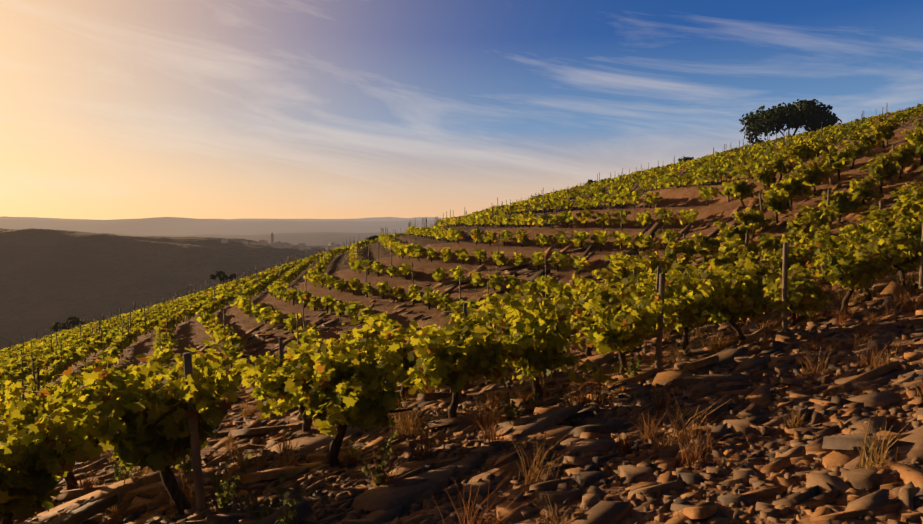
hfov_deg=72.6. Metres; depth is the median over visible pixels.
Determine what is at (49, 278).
hill terrain
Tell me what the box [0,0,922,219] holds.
sky
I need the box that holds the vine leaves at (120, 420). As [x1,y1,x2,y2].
[0,198,922,523]
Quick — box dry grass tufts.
[74,219,922,523]
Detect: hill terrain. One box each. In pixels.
[0,228,328,349]
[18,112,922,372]
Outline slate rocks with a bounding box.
[0,162,922,523]
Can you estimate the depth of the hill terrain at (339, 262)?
52.12 m
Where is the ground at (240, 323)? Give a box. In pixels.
[0,123,922,523]
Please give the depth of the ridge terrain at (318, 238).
2619.09 m
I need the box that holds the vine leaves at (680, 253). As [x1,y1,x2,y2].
[378,116,922,344]
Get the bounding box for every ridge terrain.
[0,216,444,220]
[0,217,437,234]
[66,230,394,246]
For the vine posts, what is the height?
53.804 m
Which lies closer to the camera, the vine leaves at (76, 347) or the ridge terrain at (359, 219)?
the vine leaves at (76, 347)
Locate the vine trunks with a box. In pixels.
[0,113,922,523]
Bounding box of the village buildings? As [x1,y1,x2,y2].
[221,232,341,249]
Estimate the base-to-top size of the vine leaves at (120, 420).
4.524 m
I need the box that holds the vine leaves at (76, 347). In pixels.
[0,103,922,443]
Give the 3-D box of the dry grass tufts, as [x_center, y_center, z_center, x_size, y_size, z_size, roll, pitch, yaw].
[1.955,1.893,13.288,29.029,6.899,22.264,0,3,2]
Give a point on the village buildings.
(279, 244)
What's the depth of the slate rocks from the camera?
6.41 m
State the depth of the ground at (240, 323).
30.25 m
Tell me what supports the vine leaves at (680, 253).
on the ground at (240, 323)
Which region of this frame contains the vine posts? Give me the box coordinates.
[10,106,922,510]

